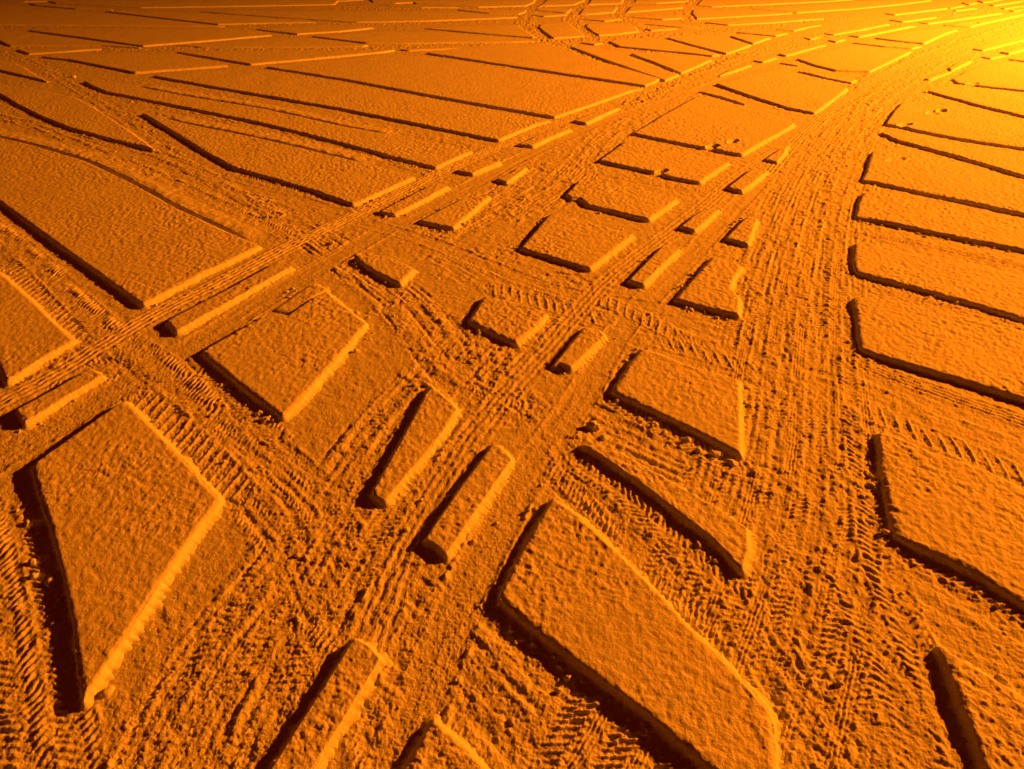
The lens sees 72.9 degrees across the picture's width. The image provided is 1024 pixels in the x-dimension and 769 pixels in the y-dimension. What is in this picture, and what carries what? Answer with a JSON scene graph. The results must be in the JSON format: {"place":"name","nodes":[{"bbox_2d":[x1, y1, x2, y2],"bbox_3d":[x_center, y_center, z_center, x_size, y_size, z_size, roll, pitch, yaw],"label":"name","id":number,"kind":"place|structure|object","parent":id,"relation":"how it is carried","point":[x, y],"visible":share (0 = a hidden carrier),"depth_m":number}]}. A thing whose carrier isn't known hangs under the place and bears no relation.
{"place":"outdoors","nodes":[
{"label":"outdoors","id":0,"kind":"place"},
{"bbox_2d":[0,0,1023,768],"bbox_3d":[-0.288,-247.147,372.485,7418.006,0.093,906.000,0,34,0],"label":"snowy ground","id":1,"kind":"structure","parent":0,"point":[810,622],"depth_m":6.81},
{"bbox_2d":[0,61,47,82],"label":"snow slab","id":2,"kind":"structure","parent":1,"relation":"on","point":[15,69],"depth_m":22.27},
{"bbox_2d":[0,0,51,1],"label":"snow slab","id":3,"kind":"structure","parent":1,"relation":"on","point":[25,0],"depth_m":40.62},
{"bbox_2d":[0,271,81,388],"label":"snow slab","id":4,"kind":"structure","parent":1,"relation":"on","point":[34,336],"depth_m":8.22},
{"bbox_2d":[17,48,101,54],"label":"snow strip","id":5,"kind":"object","parent":1,"relation":"on","point":[40,51],"visible":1,"depth_m":25.64},
{"bbox_2d":[14,369,108,430],"bbox_3d":[-4.743,0.132,7.263,0.453,0.107,1.121,14,36,19],"label":"snow strip","id":6,"kind":"object","parent":1,"relation":"on","point":[29,416],"visible":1,"depth_m":7.18},
{"bbox_2d":[0,29,139,48],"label":"snow slab","id":7,"kind":"structure","parent":1,"relation":"on","point":[8,38],"depth_m":27.44},
{"bbox_2d":[29,3,112,10],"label":"snow slab","id":8,"kind":"structure","parent":1,"relation":"on","point":[72,7],"depth_m":37.60},
{"bbox_2d":[0,84,154,150],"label":"snow slab","id":9,"kind":"structure","parent":1,"relation":"on","point":[76,115],"depth_m":17.38},
{"bbox_2d":[0,6,223,26],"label":"snow slab","id":10,"kind":"structure","parent":1,"relation":"on","point":[22,16],"depth_m":33.31},
{"bbox_2d":[25,401,225,715],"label":"snow slab","id":11,"kind":"structure","parent":1,"relation":"on","point":[130,499],"depth_m":5.69},
{"bbox_2d":[0,138,262,309],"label":"snow slab","id":12,"kind":"structure","parent":1,"relation":"on","point":[139,248],"depth_m":11.11},
{"bbox_2d":[42,52,227,73],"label":"snow slab","id":13,"kind":"structure","parent":1,"relation":"on","point":[138,63],"depth_m":23.66},
{"bbox_2d":[28,28,270,46],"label":"snow slab","id":14,"kind":"structure","parent":1,"relation":"on","point":[145,37],"depth_m":28.99},
{"bbox_2d":[48,0,337,7],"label":"snow slab","id":15,"kind":"structure","parent":1,"relation":"on","point":[177,3],"depth_m":39.28},
{"bbox_2d":[105,11,314,24],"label":"snow slab","id":16,"kind":"structure","parent":1,"relation":"on","point":[210,19],"depth_m":33.55},
{"bbox_2d":[163,261,295,337],"bbox_3d":[-3.715,-1.183,9.207,0.539,0.105,2.303,15,37,21],"label":"snow strip","id":17,"kind":"object","parent":1,"relation":"on","point":[189,320],"visible":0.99,"depth_m":9.01},
{"bbox_2d":[260,415,271,422],"bbox_3d":[-2.467,0.350,6.961,0.123,0.070,0.097,-24,41,-31],"label":"snow clod","id":18,"kind":"object","parent":1,"relation":"on","point":[265,419],"visible":1,"depth_m":6.94},
{"bbox_2d":[176,38,367,47],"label":"snow slab","id":19,"kind":"structure","parent":1,"relation":"on","point":[291,43],"depth_m":26.90},
{"bbox_2d":[83,81,472,169],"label":"snow slab","id":20,"kind":"structure","parent":1,"relation":"on","point":[431,156],"depth_m":16.24},
{"bbox_2d":[141,113,415,206],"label":"snow slab","id":21,"kind":"structure","parent":1,"relation":"on","point":[349,183],"depth_m":13.83},
{"bbox_2d":[196,292,368,422],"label":"snow slab","id":22,"kind":"structure","parent":1,"relation":"on","point":[281,368],"depth_m":7.91},
{"bbox_2d":[177,50,394,65],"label":"snow slab","id":23,"kind":"structure","parent":1,"relation":"on","point":[253,57],"depth_m":24.83},
{"bbox_2d":[272,284,330,314],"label":"snow slab","id":24,"kind":"structure","parent":1,"relation":"on","point":[297,300],"depth_m":9.11},
{"bbox_2d":[256,25,373,34],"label":"snow slab","id":25,"kind":"structure","parent":1,"relation":"on","point":[307,30],"depth_m":30.33},
{"bbox_2d":[266,637,393,768],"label":"snow strip","id":26,"kind":"object","parent":1,"relation":"on","point":[345,687],"visible":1,"depth_m":4.38},
{"bbox_2d":[153,69,550,141],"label":"snow slab","id":27,"kind":"structure","parent":1,"relation":"on","point":[483,124],"depth_m":18.52},
{"bbox_2d":[201,10,515,22],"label":"snow slab","id":28,"kind":"structure","parent":1,"relation":"on","point":[380,16],"depth_m":34.54},
{"bbox_2d":[353,253,418,287],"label":"snow slab","id":29,"kind":"structure","parent":1,"relation":"on","point":[395,273],"depth_m":9.82},
{"bbox_2d":[370,0,433,3],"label":"snow slab","id":30,"kind":"structure","parent":1,"relation":"on","point":[393,1],"depth_m":40.19},
{"bbox_2d":[366,386,462,508],"bbox_3d":[-0.864,0.548,6.650,0.591,0.105,1.917,7,35,10],"label":"snow strip","id":31,"kind":"object","parent":1,"relation":"on","point":[431,424],"visible":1,"depth_m":6.55},
{"bbox_2d":[378,184,450,217],"bbox_3d":[-1.710,-3.270,12.288,0.528,0.107,1.865,17,38,24],"label":"snow strip","id":32,"kind":"object","parent":1,"relation":"on","point":[415,200],"visible":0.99,"depth_m":12.16},
{"bbox_2d":[380,5,458,8],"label":"snow ridge","id":33,"kind":"structure","parent":1,"relation":"on","point":[421,6],"depth_m":38.02},
{"bbox_2d":[312,31,537,43],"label":"snow slab","id":34,"kind":"structure","parent":1,"relation":"on","point":[401,37],"depth_m":28.10},
{"bbox_2d":[399,46,476,51],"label":"snow ridge","id":35,"kind":"structure","parent":1,"relation":"on","point":[428,49],"depth_m":26.03},
{"bbox_2d":[394,714,489,768],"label":"snow slab","id":36,"kind":"structure","parent":1,"relation":"on","point":[437,744],"depth_m":4.16},
{"bbox_2d":[266,54,642,118],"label":"snow slab","id":37,"kind":"structure","parent":1,"relation":"on","point":[544,96],"depth_m":20.60},
{"bbox_2d":[418,193,490,230],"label":"snow slab","id":38,"kind":"structure","parent":1,"relation":"on","point":[453,216],"depth_m":11.62},
{"bbox_2d":[421,444,515,564],"bbox_3d":[-0.346,0.970,6.025,0.480,0.107,1.560,13,36,19],"label":"snow strip","id":39,"kind":"object","parent":1,"relation":"on","point":[484,482],"visible":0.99,"depth_m":5.90},
{"bbox_2d":[412,0,535,7],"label":"snow slab","id":40,"kind":"structure","parent":1,"relation":"on","point":[489,3],"depth_m":39.29},
{"bbox_2d":[456,161,501,176],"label":"snow strip","id":41,"kind":"object","parent":1,"relation":"on","point":[476,169],"visible":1,"depth_m":13.72},
{"bbox_2d":[425,25,534,38],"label":"snow slab","id":42,"kind":"structure","parent":1,"relation":"on","point":[507,30],"depth_m":30.08},
{"bbox_2d":[457,9,526,14],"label":"snow ridge","id":43,"kind":"structure","parent":1,"relation":"on","point":[503,11],"depth_m":36.04},
{"bbox_2d":[465,297,550,347],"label":"snow slab","id":44,"kind":"structure","parent":1,"relation":"on","point":[514,324],"depth_m":8.56},
{"bbox_2d":[495,167,527,184],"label":"snow strip","id":45,"kind":"object","parent":1,"relation":"on","point":[513,176],"visible":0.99,"depth_m":13.27},
{"bbox_2d":[1,138,1022,744],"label":"loose snow crumbs","id":46,"kind":"object","parent":1,"relation":"on","point":[51,582],"visible":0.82,"depth_m":5.89},
{"bbox_2d":[508,623,517,632],"bbox_3d":[0.010,1.741,4.925,0.078,0.057,0.081,7,35,10],"label":"snow clod","id":47,"kind":"object","parent":1,"relation":"on","point":[513,628],"visible":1,"depth_m":4.91},
{"bbox_2d":[426,43,659,87],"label":"snow slab","id":48,"kind":"structure","parent":1,"relation":"on","point":[545,58],"depth_m":23.68},
{"bbox_2d":[516,128,572,148],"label":"snow strip","id":49,"kind":"object","parent":1,"relation":"on","point":[537,141],"visible":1,"depth_m":15.58},
{"bbox_2d":[535,8,571,13],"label":"snow slab","id":50,"kind":"structure","parent":1,"relation":"on","point":[560,10],"depth_m":36.46},
{"bbox_2d":[538,22,584,38],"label":"snow slab","id":51,"kind":"structure","parent":1,"relation":"on","point":[561,30],"depth_m":30.05},
{"bbox_2d":[540,0,584,6],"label":"snow slab","id":52,"kind":"structure","parent":1,"relation":"on","point":[560,2],"depth_m":39.72},
{"bbox_2d":[517,214,635,272],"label":"snow slab","id":53,"kind":"structure","parent":1,"relation":"on","point":[585,247],"depth_m":10.57},
{"bbox_2d":[549,327,608,373],"bbox_3d":[0.791,-0.413,8.069,0.486,0.106,1.130,18,38,25],"label":"snow strip","id":54,"kind":"object","parent":1,"relation":"on","point":[584,346],"visible":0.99,"depth_m":7.98},
{"bbox_2d":[580,42,602,45],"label":"snow ridge","id":55,"kind":"structure","parent":1,"relation":"on","point":[590,43],"depth_m":27.12},
{"bbox_2d":[586,421,599,430],"bbox_3d":[0.803,0.415,6.844,0.119,0.085,0.143,-18,38,-24],"label":"snow clod","id":56,"kind":"object","parent":1,"relation":"on","point":[593,425],"visible":1,"depth_m":6.82},
{"bbox_2d":[574,108,620,125],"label":"snow strip","id":57,"kind":"object","parent":1,"relation":"on","point":[590,119],"visible":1,"depth_m":17.22},
{"bbox_2d":[579,7,617,14],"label":"snow slab","id":58,"kind":"structure","parent":1,"relation":"on","point":[597,10],"depth_m":36.34},
{"bbox_2d":[588,0,623,4],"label":"snow slab","id":59,"kind":"structure","parent":1,"relation":"on","point":[601,2],"depth_m":39.78},
{"bbox_2d":[585,23,638,35],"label":"snow slab","id":60,"kind":"structure","parent":1,"relation":"on","point":[605,29],"depth_m":30.55},
{"bbox_2d":[564,181,678,222],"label":"snow slab","id":61,"kind":"structure","parent":1,"relation":"on","point":[637,205],"depth_m":12.14},
{"bbox_2d":[570,46,679,81],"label":"snow slab","id":62,"kind":"structure","parent":1,"relation":"on","point":[622,60],"depth_m":23.55},
{"bbox_2d":[491,498,783,768],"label":"snow slab","id":63,"kind":"structure","parent":1,"relation":"on","point":[580,596],"depth_m":4.75},
{"bbox_2d":[625,246,682,289],"bbox_3d":[2.043,-1.714,9.991,0.481,0.106,1.612,19,38,25],"label":"snow strip","id":64,"kind":"object","parent":1,"relation":"on","point":[652,268],"visible":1,"depth_m":9.86},
{"bbox_2d":[626,5,682,12],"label":"snow slab","id":65,"kind":"structure","parent":1,"relation":"on","point":[635,9],"depth_m":37.30},
{"bbox_2d":[630,15,681,20],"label":"snow slab","id":66,"kind":"structure","parent":1,"relation":"on","point":[663,17],"depth_m":33.96},
{"bbox_2d":[644,28,677,31],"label":"snow strip","id":67,"kind":"object","parent":1,"relation":"on","point":[657,29],"visible":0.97,"depth_m":30.48},
{"bbox_2d":[634,0,688,3],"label":"snow slab","id":68,"kind":"structure","parent":1,"relation":"on","point":[657,1],"depth_m":40.20},
{"bbox_2d":[608,38,719,56],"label":"snow slab","id":69,"kind":"structure","parent":1,"relation":"on","point":[651,44],"depth_m":26.40},
{"bbox_2d":[597,142,731,184],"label":"snow slab","id":70,"kind":"structure","parent":1,"relation":"on","point":[677,166],"depth_m":13.98},
{"bbox_2d":[577,444,757,579],"bbox_3d":[1.367,0.958,6.048,0.535,0.102,2.027,-23,40,-30],"label":"snow strip","id":71,"kind":"object","parent":1,"relation":"on","point":[728,540],"visible":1,"depth_m":5.83},
{"bbox_2d":[631,53,711,74],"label":"snow slab","id":72,"kind":"structure","parent":1,"relation":"on","point":[680,65],"depth_m":23.69},
{"bbox_2d":[607,349,746,461],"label":"snow slab","id":73,"kind":"structure","parent":1,"relation":"on","point":[703,406],"depth_m":7.18},
{"bbox_2d":[678,209,721,234],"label":"snow strip","id":74,"kind":"object","parent":1,"relation":"on","point":[702,220],"visible":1,"depth_m":11.34},
{"bbox_2d":[672,257,745,320],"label":"snow slab","id":75,"kind":"structure","parent":1,"relation":"on","point":[710,287],"depth_m":9.21},
{"bbox_2d":[667,35,750,54],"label":"snow slab","id":76,"kind":"structure","parent":1,"relation":"on","point":[724,46],"depth_m":27.01},
{"bbox_2d":[632,96,795,156],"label":"snow slab","id":77,"kind":"structure","parent":1,"relation":"on","point":[709,124],"depth_m":16.30},
{"bbox_2d":[710,450,720,456],"bbox_3d":[1.903,0.651,6.503,0.117,0.062,0.093,-7,35,-10],"label":"snow clod","id":78,"kind":"object","parent":1,"relation":"on","point":[715,453],"visible":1,"depth_m":6.48},
{"bbox_2d":[698,91,745,105],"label":"snow ridge","id":79,"kind":"structure","parent":1,"relation":"on","point":[716,95],"depth_m":19.19},
{"bbox_2d":[725,459,737,466],"bbox_3d":[2.027,0.731,6.399,0.118,0.067,0.091,24,41,31],"label":"snow clod","id":80,"kind":"object","parent":1,"relation":"on","point":[732,463],"visible":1,"depth_m":6.39},
{"bbox_2d":[720,64,751,76],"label":"snow strip","id":81,"kind":"object","parent":1,"relation":"on","point":[739,68],"visible":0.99,"depth_m":22.55},
{"bbox_2d":[723,217,760,248],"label":"snow strip","id":82,"kind":"object","parent":1,"relation":"on","point":[742,234],"visible":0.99,"depth_m":10.90},
{"bbox_2d":[692,9,792,19],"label":"snow slab","id":83,"kind":"structure","parent":1,"relation":"on","point":[701,14],"depth_m":35.24},
{"bbox_2d":[726,168,769,194],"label":"snow strip","id":84,"kind":"object","parent":1,"relation":"on","point":[751,179],"visible":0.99,"depth_m":13.03},
{"bbox_2d":[730,35,770,44],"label":"snow slab","id":85,"kind":"structure","parent":1,"relation":"on","point":[753,40],"depth_m":28.09},
{"bbox_2d":[737,31,787,36],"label":"snow slab","id":86,"kind":"structure","parent":1,"relation":"on","point":[773,34],"depth_m":29.34},
{"bbox_2d":[752,57,776,62],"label":"snow strip","id":87,"kind":"object","parent":1,"relation":"on","point":[766,59],"visible":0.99,"depth_m":24.02},
{"bbox_2d":[705,18,823,25],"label":"snow slab","id":88,"kind":"structure","parent":1,"relation":"on","point":[756,21],"depth_m":32.63},
{"bbox_2d":[697,0,850,6],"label":"snow slab","id":89,"kind":"structure","parent":1,"relation":"on","point":[719,3],"depth_m":39.70},
{"bbox_2d":[764,146,790,164],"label":"snow strip","id":90,"kind":"object","parent":1,"relation":"on","point":[776,157],"visible":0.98,"depth_m":14.44},
{"bbox_2d":[714,68,848,114],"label":"snow slab","id":91,"kind":"structure","parent":1,"relation":"on","point":[785,89],"depth_m":19.77},
{"bbox_2d":[778,44,825,56],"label":"snow strip","id":92,"kind":"object","parent":1,"relation":"on","point":[797,51],"visible":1,"depth_m":25.64},
{"bbox_2d":[752,0,931,13],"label":"snow slab","id":93,"kind":"structure","parent":1,"relation":"on","point":[833,6],"depth_m":38.01},
{"bbox_2d":[796,45,910,72],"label":"snow slab","id":94,"kind":"structure","parent":1,"relation":"on","point":[857,59],"depth_m":24.15},
{"bbox_2d":[824,23,889,35],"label":"snow strip","id":95,"kind":"object","parent":1,"relation":"on","point":[835,33],"visible":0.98,"depth_m":30.32},
{"bbox_2d":[848,26,914,37],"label":"snow strip","id":96,"kind":"object","parent":1,"relation":"on","point":[866,34],"visible":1,"depth_m":29.77},
{"bbox_2d":[889,16,936,22],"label":"snow strip","id":97,"kind":"object","parent":1,"relation":"on","point":[911,20],"visible":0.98,"depth_m":33.25},
{"bbox_2d":[875,28,956,44],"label":"snow slab","id":98,"kind":"structure","parent":1,"relation":"on","point":[924,36],"depth_m":28.58},
{"bbox_2d":[885,7,947,15],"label":"snow strip","id":99,"kind":"object","parent":1,"relation":"on","point":[916,11],"visible":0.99,"depth_m":36.03},
{"bbox_2d":[847,297,1023,403],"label":"snow slab","id":100,"kind":"structure","parent":1,"relation":"on","point":[985,358],"depth_m":8.06},
{"bbox_2d":[848,243,1023,322],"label":"snow slab","id":101,"kind":"structure","parent":1,"relation":"on","point":[996,292],"depth_m":9.55},
{"bbox_2d":[851,191,1023,253],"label":"snow slab","id":102,"kind":"structure","parent":1,"relation":"on","point":[935,219],"depth_m":11.35},
{"bbox_2d":[924,72,951,80],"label":"snow strip","id":103,"kind":"object","parent":1,"relation":"on","point":[936,76],"visible":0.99,"depth_m":21.62},
{"bbox_2d":[859,148,1023,216],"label":"snow slab","id":104,"kind":"structure","parent":1,"relation":"on","point":[912,172],"depth_m":13.05},
{"bbox_2d":[869,433,1023,610],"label":"snow slab","id":105,"kind":"structure","parent":1,"relation":"on","point":[958,518],"depth_m":5.78},
{"bbox_2d":[879,131,1023,178],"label":"snow slab","id":106,"kind":"structure","parent":1,"relation":"on","point":[1006,162],"depth_m":14.61},
{"bbox_2d":[884,101,1023,150],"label":"snow slab","id":107,"kind":"structure","parent":1,"relation":"on","point":[930,119],"depth_m":16.53},
{"bbox_2d":[947,60,971,71],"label":"snow strip","id":108,"kind":"object","parent":1,"relation":"on","point":[956,66],"visible":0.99,"depth_m":23.10},
{"bbox_2d":[919,12,1001,24],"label":"snow strip","id":109,"kind":"object","parent":1,"relation":"on","point":[961,18],"visible":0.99,"depth_m":33.60},
{"bbox_2d":[924,85,1023,117],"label":"snow slab","id":110,"kind":"structure","parent":1,"relation":"on","point":[1011,104],"depth_m":19.00},
{"bbox_2d":[929,646,1023,768],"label":"snow slab","id":111,"kind":"structure","parent":1,"relation":"on","point":[986,709],"depth_m":4.35},
{"bbox_2d":[944,10,1023,27],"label":"snow slab","id":112,"kind":"structure","parent":1,"relation":"on","point":[973,23],"depth_m":32.70},
{"bbox_2d":[949,62,1023,91],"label":"snow slab","id":113,"kind":"structure","parent":1,"relation":"on","point":[1008,76],"depth_m":21.36},
{"bbox_2d":[977,0,1001,2],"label":"snow strip","id":114,"kind":"object","parent":1,"relation":"on","point":[985,1],"visible":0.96,"depth_m":40.62},
{"bbox_2d":[981,55,1005,59],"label":"snow strip","id":115,"kind":"object","parent":1,"relation":"on","point":[992,57],"visible":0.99,"depth_m":24.57},
{"bbox_2d":[972,34,1023,51],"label":"snow slab","id":116,"kind":"structure","parent":1,"relation":"on","point":[1016,39],"depth_m":27.11},
{"bbox_2d":[989,0,1023,6],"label":"snow strip","id":117,"kind":"object","parent":1,"relation":"on","point":[1007,3],"visible":0.99,"depth_m":39.71},
{"bbox_2d":[1000,46,1023,54],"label":"snow strip","id":118,"kind":"object","parent":1,"relation":"on","point":[1014,51],"visible":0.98,"depth_m":25.56},
{"bbox_2d":[1009,56,1023,61],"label":"snow slab","id":119,"kind":"structure","parent":1,"relation":"on","point":[1019,59],"depth_m":24.12},
{"bbox_2d":[534,14,566,16],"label":"snow ridge","id":120,"kind":"structure","parent":0,"point":[546,15],"depth_m":34.72},
{"bbox_2d":[583,18,621,21],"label":"snow ridge","id":121,"kind":"structure","parent":0,"point":[603,19],"depth_m":33.30},
{"bbox_2d":[645,23,698,28],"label":"snow ridge","id":122,"kind":"structure","parent":0,"point":[675,25],"depth_m":31.49},
{"bbox_2d":[776,25,821,31],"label":"snow ridge","id":123,"kind":"structure","parent":0,"point":[794,29],"depth_m":30.59},
{"bbox_2d":[797,71,857,84],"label":"snow ridge","id":124,"kind":"structure","parent":0,"point":[844,80],"depth_m":21.35},
{"bbox_2d":[852,41,921,49],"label":"snow ridge","id":125,"kind":"structure","parent":0,"point":[887,45],"depth_m":26.66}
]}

